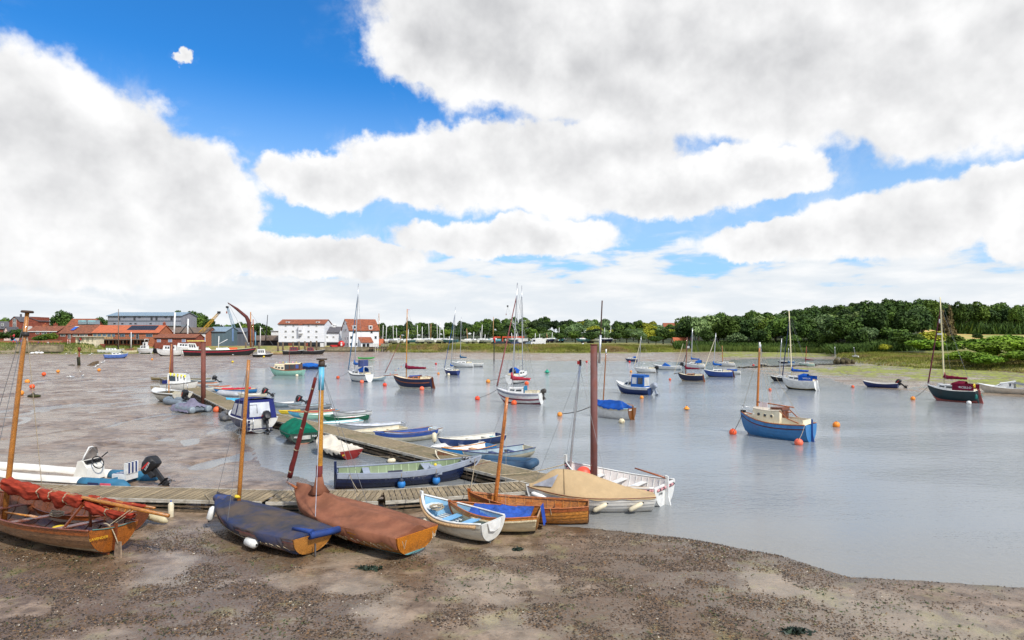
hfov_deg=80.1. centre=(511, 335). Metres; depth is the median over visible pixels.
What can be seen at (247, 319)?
barge rig
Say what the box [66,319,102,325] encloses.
house
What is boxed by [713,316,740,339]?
broadleaf tree
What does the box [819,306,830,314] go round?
broadleaf tree
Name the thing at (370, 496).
pontoon section
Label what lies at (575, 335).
shrub
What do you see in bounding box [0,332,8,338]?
bush
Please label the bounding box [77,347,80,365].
channel post
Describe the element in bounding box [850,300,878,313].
broadleaf tree
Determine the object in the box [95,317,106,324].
broadleaf tree
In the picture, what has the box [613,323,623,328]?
broadleaf tree
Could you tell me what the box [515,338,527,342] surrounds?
parked car
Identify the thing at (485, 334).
broadleaf tree
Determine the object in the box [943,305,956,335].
conifer
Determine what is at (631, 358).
motor boat
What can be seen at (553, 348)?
marsh grass
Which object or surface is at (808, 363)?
yacht
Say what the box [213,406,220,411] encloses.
mooring buoy
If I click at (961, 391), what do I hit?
yacht
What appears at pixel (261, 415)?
motor cruiser
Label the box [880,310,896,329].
broadleaf tree
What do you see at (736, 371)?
yacht
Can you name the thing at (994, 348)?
bush
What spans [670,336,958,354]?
undergrowth
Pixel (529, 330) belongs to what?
broadleaf tree
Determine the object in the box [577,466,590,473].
mooring buoy
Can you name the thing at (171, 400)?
inflatable dinghy
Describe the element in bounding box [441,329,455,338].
broadleaf tree
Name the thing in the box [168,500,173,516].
fender
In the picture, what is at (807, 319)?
broadleaf tree
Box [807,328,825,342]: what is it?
broadleaf tree
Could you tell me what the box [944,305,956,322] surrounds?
broadleaf tree
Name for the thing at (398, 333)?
broadleaf tree
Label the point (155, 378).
tender
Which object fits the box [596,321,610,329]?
broadleaf tree
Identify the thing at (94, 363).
wreck timber
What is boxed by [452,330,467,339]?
broadleaf tree
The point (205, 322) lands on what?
broadleaf tree
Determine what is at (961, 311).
broadleaf tree
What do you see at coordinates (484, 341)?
yacht
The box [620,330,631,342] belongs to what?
shrub
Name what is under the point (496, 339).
yacht
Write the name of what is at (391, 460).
fender
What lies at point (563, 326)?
broadleaf tree
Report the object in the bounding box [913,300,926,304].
broadleaf tree
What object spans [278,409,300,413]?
kayak
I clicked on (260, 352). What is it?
motor boat
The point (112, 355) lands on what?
motor boat
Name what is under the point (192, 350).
sailing barge
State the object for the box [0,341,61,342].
brick wall
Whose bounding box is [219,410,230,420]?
inflatable dinghy
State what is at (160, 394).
motor boat
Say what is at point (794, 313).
broadleaf tree
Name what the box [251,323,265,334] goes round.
broadleaf tree
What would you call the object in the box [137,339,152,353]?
motor boat
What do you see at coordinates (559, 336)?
shrub
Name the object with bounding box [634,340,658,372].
yacht
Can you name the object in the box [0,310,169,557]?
sailing dinghy
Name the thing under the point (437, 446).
dinghy
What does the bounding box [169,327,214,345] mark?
workshop
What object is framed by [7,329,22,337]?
bush
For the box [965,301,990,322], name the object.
broadleaf tree
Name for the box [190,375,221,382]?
dinghy
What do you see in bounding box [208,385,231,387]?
dinghy
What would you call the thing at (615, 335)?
shrub
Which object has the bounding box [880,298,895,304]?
broadleaf tree
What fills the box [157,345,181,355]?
motor boat
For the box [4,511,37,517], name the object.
oar
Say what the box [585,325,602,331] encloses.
broadleaf tree
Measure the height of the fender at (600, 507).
0.354 m
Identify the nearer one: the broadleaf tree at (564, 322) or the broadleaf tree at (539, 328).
the broadleaf tree at (539, 328)
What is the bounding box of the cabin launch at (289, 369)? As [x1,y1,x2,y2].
[270,355,304,375]
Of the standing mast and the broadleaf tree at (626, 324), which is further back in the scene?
the broadleaf tree at (626, 324)
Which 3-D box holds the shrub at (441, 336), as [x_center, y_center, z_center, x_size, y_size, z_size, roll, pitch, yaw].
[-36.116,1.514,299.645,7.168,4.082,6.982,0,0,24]
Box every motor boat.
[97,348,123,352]
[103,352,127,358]
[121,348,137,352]
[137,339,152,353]
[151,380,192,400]
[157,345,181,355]
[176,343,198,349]
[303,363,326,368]
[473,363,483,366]
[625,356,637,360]
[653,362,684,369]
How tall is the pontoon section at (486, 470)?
0.718 m
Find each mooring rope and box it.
[92,521,132,530]
[103,523,117,543]
[490,464,564,475]
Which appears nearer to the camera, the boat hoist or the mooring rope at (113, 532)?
the mooring rope at (113, 532)
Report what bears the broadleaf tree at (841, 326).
on the ground at (66, 437)
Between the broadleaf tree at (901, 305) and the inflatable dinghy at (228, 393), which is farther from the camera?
the broadleaf tree at (901, 305)
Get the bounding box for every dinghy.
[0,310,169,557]
[32,506,150,533]
[163,389,190,404]
[170,398,211,413]
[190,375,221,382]
[190,377,210,379]
[197,382,218,386]
[197,387,221,391]
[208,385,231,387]
[213,360,340,556]
[214,387,256,392]
[217,390,243,396]
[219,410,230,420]
[238,387,275,398]
[274,395,307,407]
[286,358,437,555]
[287,403,331,409]
[287,409,339,417]
[298,412,334,419]
[316,434,362,459]
[323,419,363,425]
[333,409,371,416]
[338,421,405,429]
[355,425,407,434]
[372,376,385,380]
[373,427,438,441]
[384,426,442,434]
[419,490,505,542]
[431,441,483,449]
[435,450,489,471]
[437,432,506,446]
[441,442,496,454]
[448,500,545,532]
[462,444,535,456]
[467,397,588,523]
[481,455,538,469]
[526,468,656,511]
[863,379,907,388]
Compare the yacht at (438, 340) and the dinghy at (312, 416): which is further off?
the yacht at (438, 340)
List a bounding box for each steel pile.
[170,343,172,372]
[201,342,205,403]
[590,301,602,475]
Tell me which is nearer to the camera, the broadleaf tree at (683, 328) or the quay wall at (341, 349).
the quay wall at (341, 349)
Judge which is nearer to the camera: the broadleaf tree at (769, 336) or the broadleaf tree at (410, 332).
the broadleaf tree at (769, 336)
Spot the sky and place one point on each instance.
(659, 161)
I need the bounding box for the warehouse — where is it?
[107,312,197,326]
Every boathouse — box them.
[58,325,98,342]
[91,322,172,346]
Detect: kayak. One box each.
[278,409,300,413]
[358,357,374,358]
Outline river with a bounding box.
[0,358,1023,586]
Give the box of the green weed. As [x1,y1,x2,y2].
[0,526,1004,639]
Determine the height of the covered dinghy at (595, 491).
1.691 m
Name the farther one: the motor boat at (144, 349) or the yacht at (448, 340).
the yacht at (448, 340)
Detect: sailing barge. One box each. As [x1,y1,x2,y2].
[182,338,255,355]
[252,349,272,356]
[282,347,303,354]
[302,347,324,353]
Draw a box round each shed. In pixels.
[211,327,238,345]
[236,328,255,344]
[251,335,277,345]
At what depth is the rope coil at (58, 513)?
18.27 m
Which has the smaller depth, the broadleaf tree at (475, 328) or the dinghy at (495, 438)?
the dinghy at (495, 438)
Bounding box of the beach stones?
[0,525,1023,639]
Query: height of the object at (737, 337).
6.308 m
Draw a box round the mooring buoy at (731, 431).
[729,428,736,434]
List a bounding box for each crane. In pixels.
[198,311,220,332]
[226,306,235,327]
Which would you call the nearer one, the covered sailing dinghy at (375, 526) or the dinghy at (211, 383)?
the covered sailing dinghy at (375, 526)
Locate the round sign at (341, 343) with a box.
[338,341,344,346]
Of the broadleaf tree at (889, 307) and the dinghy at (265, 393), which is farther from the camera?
the broadleaf tree at (889, 307)
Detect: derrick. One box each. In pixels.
[173,312,175,333]
[179,319,193,333]
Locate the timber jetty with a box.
[369,344,388,351]
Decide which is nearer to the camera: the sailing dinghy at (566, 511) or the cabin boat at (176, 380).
the sailing dinghy at (566, 511)
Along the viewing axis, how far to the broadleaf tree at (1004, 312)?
306.96 m
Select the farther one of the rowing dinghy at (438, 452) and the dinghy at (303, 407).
the dinghy at (303, 407)
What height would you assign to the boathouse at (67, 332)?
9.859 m
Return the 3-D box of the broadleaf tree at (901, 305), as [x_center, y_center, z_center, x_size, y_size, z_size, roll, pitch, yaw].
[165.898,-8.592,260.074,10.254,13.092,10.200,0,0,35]
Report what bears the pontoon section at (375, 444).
on the river
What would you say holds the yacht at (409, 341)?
on the ground at (66, 437)
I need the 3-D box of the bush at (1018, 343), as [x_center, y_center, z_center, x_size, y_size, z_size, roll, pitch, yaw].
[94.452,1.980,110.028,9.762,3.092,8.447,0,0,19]
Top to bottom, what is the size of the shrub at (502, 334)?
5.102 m
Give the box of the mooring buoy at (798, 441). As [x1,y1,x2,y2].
[794,438,802,444]
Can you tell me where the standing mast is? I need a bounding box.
[118,309,118,348]
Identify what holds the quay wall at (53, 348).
on the ground at (66, 437)
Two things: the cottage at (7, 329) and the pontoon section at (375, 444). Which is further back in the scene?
the cottage at (7, 329)
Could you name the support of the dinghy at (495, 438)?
on the river
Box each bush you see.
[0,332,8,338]
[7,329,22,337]
[37,335,48,339]
[42,333,58,339]
[941,350,990,362]
[954,337,996,349]
[966,341,1023,355]
[970,355,1008,364]
[987,334,1023,341]
[999,350,1023,359]
[1002,339,1023,349]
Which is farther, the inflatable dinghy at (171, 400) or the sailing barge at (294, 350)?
the sailing barge at (294, 350)
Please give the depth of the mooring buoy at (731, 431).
38.66 m
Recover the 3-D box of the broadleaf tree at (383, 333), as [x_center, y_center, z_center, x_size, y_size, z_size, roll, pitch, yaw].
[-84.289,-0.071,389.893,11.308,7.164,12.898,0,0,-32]
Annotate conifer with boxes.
[935,309,945,333]
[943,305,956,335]
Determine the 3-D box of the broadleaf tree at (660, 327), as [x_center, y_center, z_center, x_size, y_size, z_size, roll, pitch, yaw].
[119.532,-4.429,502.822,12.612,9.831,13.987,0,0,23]
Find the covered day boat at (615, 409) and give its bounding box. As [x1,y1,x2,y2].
[597,349,635,419]
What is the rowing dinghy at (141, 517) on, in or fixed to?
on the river
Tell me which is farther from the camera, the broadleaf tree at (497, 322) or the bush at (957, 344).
the broadleaf tree at (497, 322)
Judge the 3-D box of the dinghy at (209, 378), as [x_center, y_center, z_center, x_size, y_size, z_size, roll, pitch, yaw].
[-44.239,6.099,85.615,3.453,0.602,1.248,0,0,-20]
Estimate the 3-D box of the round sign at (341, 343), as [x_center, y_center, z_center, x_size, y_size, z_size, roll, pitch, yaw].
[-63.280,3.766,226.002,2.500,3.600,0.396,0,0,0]
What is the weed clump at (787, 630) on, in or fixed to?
on the ground at (66, 437)
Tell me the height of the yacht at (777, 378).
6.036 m
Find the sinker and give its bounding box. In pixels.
[27,392,40,396]
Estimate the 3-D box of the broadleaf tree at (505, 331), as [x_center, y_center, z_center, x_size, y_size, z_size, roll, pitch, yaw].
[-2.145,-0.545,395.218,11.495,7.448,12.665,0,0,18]
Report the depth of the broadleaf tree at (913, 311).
229.43 m
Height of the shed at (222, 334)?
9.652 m
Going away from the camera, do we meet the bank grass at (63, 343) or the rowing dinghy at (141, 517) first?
the rowing dinghy at (141, 517)
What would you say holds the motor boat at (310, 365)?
on the river
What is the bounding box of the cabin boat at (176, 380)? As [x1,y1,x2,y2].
[160,344,197,390]
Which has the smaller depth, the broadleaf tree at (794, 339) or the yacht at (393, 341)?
the broadleaf tree at (794, 339)
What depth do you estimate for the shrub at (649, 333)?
297.75 m
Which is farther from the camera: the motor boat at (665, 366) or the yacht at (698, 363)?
the yacht at (698, 363)
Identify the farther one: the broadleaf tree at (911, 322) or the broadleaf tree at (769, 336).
the broadleaf tree at (769, 336)
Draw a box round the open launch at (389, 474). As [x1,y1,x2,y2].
[334,455,481,488]
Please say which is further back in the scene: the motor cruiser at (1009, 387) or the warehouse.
the warehouse
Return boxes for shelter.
[72,336,106,347]
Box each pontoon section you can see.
[0,483,65,490]
[54,485,281,512]
[186,389,215,398]
[197,394,225,405]
[210,400,234,411]
[265,490,384,514]
[272,415,323,428]
[312,424,365,442]
[340,433,417,457]
[383,481,527,512]
[390,445,545,483]
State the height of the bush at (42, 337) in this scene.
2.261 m
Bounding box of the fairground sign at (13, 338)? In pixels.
[10,331,15,340]
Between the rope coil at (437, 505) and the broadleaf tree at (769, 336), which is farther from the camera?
the broadleaf tree at (769, 336)
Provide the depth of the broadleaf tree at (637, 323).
561.27 m
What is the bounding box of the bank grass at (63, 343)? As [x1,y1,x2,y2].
[0,341,139,353]
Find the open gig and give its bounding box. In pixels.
[537,360,674,506]
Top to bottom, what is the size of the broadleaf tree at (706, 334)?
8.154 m
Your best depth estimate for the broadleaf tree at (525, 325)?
494.76 m
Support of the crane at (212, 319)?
on the ground at (66, 437)
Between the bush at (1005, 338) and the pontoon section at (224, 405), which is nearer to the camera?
the pontoon section at (224, 405)
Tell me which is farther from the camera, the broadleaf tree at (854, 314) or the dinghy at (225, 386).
the broadleaf tree at (854, 314)
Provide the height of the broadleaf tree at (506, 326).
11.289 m
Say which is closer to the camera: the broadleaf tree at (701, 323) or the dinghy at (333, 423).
the dinghy at (333, 423)
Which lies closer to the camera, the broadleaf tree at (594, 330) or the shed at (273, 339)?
the shed at (273, 339)
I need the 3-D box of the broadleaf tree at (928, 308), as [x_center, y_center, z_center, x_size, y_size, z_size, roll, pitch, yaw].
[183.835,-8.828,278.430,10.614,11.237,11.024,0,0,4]
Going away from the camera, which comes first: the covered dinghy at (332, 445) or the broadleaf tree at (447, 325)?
the covered dinghy at (332, 445)
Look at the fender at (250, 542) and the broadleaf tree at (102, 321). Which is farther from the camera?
the broadleaf tree at (102, 321)
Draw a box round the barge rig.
[228,303,270,346]
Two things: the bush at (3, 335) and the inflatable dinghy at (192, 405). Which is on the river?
the inflatable dinghy at (192, 405)
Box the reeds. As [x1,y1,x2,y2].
[692,344,829,353]
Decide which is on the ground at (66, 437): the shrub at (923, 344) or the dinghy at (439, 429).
the shrub at (923, 344)
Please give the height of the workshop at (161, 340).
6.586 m
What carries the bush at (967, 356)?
on the ground at (66, 437)
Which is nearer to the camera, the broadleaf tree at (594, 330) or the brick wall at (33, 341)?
the brick wall at (33, 341)
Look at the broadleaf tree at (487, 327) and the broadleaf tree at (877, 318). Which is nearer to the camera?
the broadleaf tree at (877, 318)
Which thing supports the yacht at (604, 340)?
on the ground at (66, 437)
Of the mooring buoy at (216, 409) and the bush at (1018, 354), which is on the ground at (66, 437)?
the bush at (1018, 354)
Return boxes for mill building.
[277,319,332,346]
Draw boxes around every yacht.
[348,284,372,381]
[384,309,434,388]
[389,331,399,343]
[397,335,405,343]
[404,330,415,343]
[411,325,425,342]
[426,333,436,343]
[433,323,443,343]
[442,337,457,343]
[444,307,459,374]
[452,318,472,366]
[461,329,471,342]
[471,334,479,343]
[478,337,492,343]
[490,317,500,342]
[496,283,546,403]
[505,286,526,383]
[576,337,590,342]
[598,328,612,342]
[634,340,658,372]
[674,338,704,381]
[684,328,704,367]
[704,333,734,376]
[717,346,734,365]
[727,369,740,373]
[740,342,816,441]
[770,338,790,380]
[782,312,819,390]
[799,347,814,365]
[927,297,983,403]
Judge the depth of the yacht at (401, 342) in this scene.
235.60 m
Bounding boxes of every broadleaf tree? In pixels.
[49,310,73,325]
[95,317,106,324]
[194,313,207,326]
[202,319,215,326]
[233,322,242,327]
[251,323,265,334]
[257,325,273,334]
[380,330,387,338]
[381,326,393,331]
[387,330,400,336]
[392,327,404,331]
[401,330,418,335]
[405,323,412,330]
[411,326,421,331]
[419,328,433,337]
[421,323,431,327]
[426,331,438,336]
[428,326,442,332]
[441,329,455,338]
[444,322,452,328]
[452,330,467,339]
[457,321,465,325]
[458,325,471,337]
[467,325,479,332]
[471,331,492,337]
[473,321,483,328]
[480,323,492,337]
[489,330,501,336]
[491,318,501,329]
[497,324,504,331]
[499,329,511,338]
[503,323,519,329]
[510,326,527,335]
[520,319,529,327]
[525,327,537,334]
[527,320,545,327]
[534,325,546,332]
[535,323,550,329]
[539,330,554,336]
[546,320,561,328]
[556,324,567,330]
[559,320,568,325]
[564,329,580,340]
[565,326,577,329]
[570,323,586,332]
[583,319,595,327]
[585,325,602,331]
[586,328,601,332]
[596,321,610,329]
[611,328,623,340]
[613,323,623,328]
[620,322,633,329]
[626,325,635,328]
[633,320,642,328]
[638,322,649,328]
[644,325,657,329]
[652,324,664,329]
[674,316,691,340]
[674,319,696,340]
[691,316,710,340]
[699,314,719,324]
[699,327,714,340]
[709,322,726,341]
[713,312,727,316]
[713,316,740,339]
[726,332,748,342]
[737,319,760,340]
[744,310,757,319]
[750,329,767,342]
[751,315,764,320]
[754,318,774,335]
[759,312,778,318]
[764,317,788,341]
[764,330,771,341]
[783,334,802,343]
[785,309,799,317]
[786,320,811,338]
[792,313,819,341]
[800,307,820,315]
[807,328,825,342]
[811,314,830,329]
[816,332,837,343]
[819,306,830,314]
[823,314,863,342]
[823,326,842,342]
[827,305,851,314]
[836,309,851,315]
[844,328,868,342]
[845,312,858,319]
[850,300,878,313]
[858,307,872,314]
[860,305,890,338]
[862,326,878,341]
[876,327,894,338]
[878,302,896,311]
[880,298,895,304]
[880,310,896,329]
[889,310,922,332]
[893,300,913,311]
[909,308,926,333]
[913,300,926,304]
[915,304,930,310]
[916,309,934,332]
[923,299,943,318]
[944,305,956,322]
[951,301,973,322]
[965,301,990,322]
[988,308,1001,324]
[989,302,1008,322]
[997,307,1010,324]
[1007,305,1023,324]
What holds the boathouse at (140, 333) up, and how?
on the ground at (66, 437)
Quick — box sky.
[0,0,1023,334]
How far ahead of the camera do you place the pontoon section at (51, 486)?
23.34 m
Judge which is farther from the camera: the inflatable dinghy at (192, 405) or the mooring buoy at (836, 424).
the inflatable dinghy at (192, 405)
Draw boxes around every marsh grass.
[380,343,708,352]
[829,351,1023,372]
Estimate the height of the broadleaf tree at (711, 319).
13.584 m
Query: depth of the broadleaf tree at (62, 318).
282.44 m
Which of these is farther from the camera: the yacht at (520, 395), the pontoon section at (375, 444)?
the yacht at (520, 395)
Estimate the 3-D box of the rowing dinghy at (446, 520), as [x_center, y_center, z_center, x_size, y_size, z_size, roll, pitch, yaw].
[-1.759,5.729,19.113,3.216,1.220,1.728,0,2,39]
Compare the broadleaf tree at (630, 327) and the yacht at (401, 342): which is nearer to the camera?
the yacht at (401, 342)
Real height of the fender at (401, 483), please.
0.467 m
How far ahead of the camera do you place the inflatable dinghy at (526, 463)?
28.36 m
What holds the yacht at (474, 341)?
on the ground at (66, 437)
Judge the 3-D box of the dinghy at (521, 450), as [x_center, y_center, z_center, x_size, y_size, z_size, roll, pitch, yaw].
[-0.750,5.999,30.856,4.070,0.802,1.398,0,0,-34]
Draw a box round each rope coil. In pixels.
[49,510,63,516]
[430,504,444,510]
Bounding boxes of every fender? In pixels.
[147,514,167,522]
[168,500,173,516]
[206,505,215,521]
[244,537,258,548]
[386,458,396,462]
[397,477,405,488]
[432,432,436,442]
[432,473,439,483]
[530,492,546,496]
[592,503,607,511]
[627,502,643,511]
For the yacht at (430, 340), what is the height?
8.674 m
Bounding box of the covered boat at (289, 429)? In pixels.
[279,418,317,444]
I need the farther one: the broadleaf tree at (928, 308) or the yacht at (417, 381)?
the broadleaf tree at (928, 308)
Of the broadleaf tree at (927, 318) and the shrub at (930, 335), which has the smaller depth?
the shrub at (930, 335)
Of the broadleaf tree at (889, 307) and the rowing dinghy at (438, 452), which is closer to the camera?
the rowing dinghy at (438, 452)
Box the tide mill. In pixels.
[341,319,379,346]
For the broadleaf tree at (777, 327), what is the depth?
241.70 m
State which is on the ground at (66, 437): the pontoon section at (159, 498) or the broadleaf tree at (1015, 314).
the broadleaf tree at (1015, 314)
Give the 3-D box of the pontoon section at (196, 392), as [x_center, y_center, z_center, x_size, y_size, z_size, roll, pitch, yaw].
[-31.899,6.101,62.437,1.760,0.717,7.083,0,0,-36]
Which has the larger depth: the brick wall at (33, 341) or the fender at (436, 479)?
the brick wall at (33, 341)
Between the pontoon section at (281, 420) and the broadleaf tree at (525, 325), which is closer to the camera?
the pontoon section at (281, 420)
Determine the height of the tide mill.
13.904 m
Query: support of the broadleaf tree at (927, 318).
on the ground at (66, 437)
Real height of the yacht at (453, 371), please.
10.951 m
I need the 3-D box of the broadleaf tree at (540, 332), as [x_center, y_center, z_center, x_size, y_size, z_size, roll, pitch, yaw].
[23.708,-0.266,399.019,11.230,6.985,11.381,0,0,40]
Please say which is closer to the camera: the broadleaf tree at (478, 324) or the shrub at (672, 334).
the shrub at (672, 334)
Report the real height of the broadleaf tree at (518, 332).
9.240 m
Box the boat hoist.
[494,336,523,340]
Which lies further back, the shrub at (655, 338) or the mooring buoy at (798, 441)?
the shrub at (655, 338)
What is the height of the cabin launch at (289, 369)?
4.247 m
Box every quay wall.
[15,342,63,352]
[313,347,373,351]
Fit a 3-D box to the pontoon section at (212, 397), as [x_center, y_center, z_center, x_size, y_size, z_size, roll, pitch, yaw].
[-27.741,6.101,56.629,1.760,0.718,7.083,0,0,-36]
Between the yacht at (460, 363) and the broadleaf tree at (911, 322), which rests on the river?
the yacht at (460, 363)
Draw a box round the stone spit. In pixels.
[737,364,837,367]
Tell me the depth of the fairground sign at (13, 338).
213.85 m
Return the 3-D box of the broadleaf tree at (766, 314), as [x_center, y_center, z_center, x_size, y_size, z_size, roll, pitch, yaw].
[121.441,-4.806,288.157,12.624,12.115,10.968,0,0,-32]
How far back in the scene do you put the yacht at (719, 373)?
92.39 m
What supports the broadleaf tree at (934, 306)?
on the ground at (66, 437)
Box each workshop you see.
[153,334,204,349]
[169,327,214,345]
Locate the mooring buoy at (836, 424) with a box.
[832,421,839,426]
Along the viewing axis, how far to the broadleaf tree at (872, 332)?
196.55 m
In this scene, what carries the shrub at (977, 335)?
on the ground at (66, 437)
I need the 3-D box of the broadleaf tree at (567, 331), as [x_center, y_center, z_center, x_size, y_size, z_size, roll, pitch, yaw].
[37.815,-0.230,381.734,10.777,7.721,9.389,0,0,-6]
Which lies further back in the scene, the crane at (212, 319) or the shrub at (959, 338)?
the crane at (212, 319)
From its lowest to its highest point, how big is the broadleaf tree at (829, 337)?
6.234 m
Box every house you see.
[0,321,8,340]
[8,314,50,340]
[28,323,65,340]
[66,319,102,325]
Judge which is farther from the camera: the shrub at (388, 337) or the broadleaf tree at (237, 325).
the broadleaf tree at (237, 325)
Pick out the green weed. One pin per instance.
(530, 584)
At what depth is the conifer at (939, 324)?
211.41 m
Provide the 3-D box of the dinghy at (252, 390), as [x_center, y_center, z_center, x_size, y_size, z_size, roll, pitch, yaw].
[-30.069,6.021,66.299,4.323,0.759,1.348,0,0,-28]
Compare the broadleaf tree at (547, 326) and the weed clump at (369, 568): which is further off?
the broadleaf tree at (547, 326)
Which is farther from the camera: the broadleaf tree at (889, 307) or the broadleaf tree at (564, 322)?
the broadleaf tree at (564, 322)
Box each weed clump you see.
[351,564,382,571]
[512,546,523,550]
[776,625,816,635]
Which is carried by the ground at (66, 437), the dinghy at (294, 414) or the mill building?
the mill building
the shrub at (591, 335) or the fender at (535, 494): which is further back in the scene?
the shrub at (591, 335)
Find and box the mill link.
[326,324,341,345]
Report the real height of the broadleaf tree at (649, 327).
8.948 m
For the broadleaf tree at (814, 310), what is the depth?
297.36 m
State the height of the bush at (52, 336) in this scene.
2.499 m
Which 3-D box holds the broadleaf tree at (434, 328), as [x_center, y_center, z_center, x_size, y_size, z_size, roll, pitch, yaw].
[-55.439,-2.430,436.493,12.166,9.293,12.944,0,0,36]
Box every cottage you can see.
[3,327,18,340]
[671,337,691,344]
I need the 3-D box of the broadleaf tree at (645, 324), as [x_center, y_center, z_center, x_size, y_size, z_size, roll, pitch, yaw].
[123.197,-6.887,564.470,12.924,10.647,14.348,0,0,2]
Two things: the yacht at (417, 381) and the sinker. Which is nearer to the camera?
the sinker
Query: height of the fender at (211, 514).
0.548 m
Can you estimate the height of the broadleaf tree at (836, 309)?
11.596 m
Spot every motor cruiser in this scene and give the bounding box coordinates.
[228,396,277,434]
[616,374,660,395]
[977,380,1023,394]
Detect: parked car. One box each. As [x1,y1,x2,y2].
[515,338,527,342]
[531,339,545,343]
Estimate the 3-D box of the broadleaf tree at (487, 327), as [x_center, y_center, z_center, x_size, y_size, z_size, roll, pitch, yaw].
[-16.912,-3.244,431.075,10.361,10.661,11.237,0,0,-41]
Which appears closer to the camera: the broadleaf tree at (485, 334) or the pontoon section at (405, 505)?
the pontoon section at (405, 505)
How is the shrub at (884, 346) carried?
on the ground at (66, 437)
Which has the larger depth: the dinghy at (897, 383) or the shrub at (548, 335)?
the shrub at (548, 335)
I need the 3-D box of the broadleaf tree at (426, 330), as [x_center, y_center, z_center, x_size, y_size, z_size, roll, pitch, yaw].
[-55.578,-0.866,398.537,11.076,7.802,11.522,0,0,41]
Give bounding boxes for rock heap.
[833,357,854,363]
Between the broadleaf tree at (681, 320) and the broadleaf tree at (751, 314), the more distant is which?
the broadleaf tree at (751, 314)
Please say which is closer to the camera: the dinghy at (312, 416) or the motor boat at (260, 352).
the dinghy at (312, 416)
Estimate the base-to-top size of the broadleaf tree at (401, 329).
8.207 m
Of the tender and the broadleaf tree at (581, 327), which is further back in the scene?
the broadleaf tree at (581, 327)
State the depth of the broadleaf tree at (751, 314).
312.12 m
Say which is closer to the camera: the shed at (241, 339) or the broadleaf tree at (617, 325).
the shed at (241, 339)
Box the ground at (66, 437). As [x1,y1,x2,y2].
[0,329,1023,639]
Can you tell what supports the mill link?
on the ground at (66, 437)
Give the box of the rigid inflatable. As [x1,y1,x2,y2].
[0,446,175,485]
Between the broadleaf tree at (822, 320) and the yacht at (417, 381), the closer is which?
the yacht at (417, 381)
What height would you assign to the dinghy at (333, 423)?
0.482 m
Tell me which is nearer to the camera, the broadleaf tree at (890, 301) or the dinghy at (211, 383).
the dinghy at (211, 383)
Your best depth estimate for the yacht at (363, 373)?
83.31 m
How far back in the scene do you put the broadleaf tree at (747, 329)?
251.01 m
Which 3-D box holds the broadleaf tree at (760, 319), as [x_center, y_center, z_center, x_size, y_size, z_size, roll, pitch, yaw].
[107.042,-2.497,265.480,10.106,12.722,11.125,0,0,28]
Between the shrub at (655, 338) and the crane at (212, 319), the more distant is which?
the shrub at (655, 338)
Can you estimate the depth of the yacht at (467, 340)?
233.56 m
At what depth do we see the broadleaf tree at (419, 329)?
433.04 m
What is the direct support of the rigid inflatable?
on the ground at (66, 437)
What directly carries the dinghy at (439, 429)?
on the river
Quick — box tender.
[151,377,162,380]
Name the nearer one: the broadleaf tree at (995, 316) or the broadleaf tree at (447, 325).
the broadleaf tree at (995, 316)
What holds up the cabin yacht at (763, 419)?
on the river
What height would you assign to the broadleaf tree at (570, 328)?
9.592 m
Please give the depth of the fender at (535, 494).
21.93 m
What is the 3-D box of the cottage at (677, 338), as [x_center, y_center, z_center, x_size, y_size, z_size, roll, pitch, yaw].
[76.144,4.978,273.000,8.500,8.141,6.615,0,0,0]
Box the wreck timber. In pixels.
[87,361,98,365]
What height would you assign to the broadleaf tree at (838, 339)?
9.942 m
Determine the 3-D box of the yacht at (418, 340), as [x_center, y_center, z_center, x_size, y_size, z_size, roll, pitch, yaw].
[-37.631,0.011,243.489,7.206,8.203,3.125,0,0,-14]
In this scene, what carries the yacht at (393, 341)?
on the ground at (66, 437)
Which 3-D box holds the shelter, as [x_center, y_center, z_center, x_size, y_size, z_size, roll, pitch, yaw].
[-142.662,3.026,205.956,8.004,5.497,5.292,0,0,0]
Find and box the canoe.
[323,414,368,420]
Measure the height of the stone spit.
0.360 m
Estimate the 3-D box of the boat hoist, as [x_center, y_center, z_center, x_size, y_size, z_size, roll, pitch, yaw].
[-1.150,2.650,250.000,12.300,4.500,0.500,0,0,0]
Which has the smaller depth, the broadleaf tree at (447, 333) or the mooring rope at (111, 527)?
the mooring rope at (111, 527)
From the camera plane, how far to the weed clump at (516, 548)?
17.65 m
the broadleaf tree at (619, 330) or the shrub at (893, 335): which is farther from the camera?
the broadleaf tree at (619, 330)
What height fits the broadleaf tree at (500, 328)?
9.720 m
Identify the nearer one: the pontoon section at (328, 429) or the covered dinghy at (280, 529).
the covered dinghy at (280, 529)
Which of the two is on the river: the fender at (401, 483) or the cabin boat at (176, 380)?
the cabin boat at (176, 380)
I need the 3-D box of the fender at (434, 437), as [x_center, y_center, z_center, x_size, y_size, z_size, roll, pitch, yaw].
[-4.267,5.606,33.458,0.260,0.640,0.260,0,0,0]
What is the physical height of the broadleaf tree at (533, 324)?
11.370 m
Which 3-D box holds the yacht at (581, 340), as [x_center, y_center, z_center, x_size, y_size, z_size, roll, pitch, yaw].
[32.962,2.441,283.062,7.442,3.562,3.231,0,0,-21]
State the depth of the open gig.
24.63 m
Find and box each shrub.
[383,335,395,338]
[402,334,416,338]
[432,334,445,338]
[497,332,507,338]
[527,332,538,338]
[538,332,553,338]
[554,332,568,342]
[568,330,582,342]
[582,332,597,339]
[594,330,609,342]
[609,331,621,342]
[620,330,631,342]
[630,331,647,343]
[643,329,655,342]
[649,336,663,342]
[654,328,670,343]
[669,331,679,338]
[878,344,891,349]
[888,328,912,343]
[896,333,926,345]
[904,339,945,348]
[919,331,946,341]
[945,335,965,342]
[972,333,983,337]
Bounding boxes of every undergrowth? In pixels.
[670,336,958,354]
[929,313,1023,334]

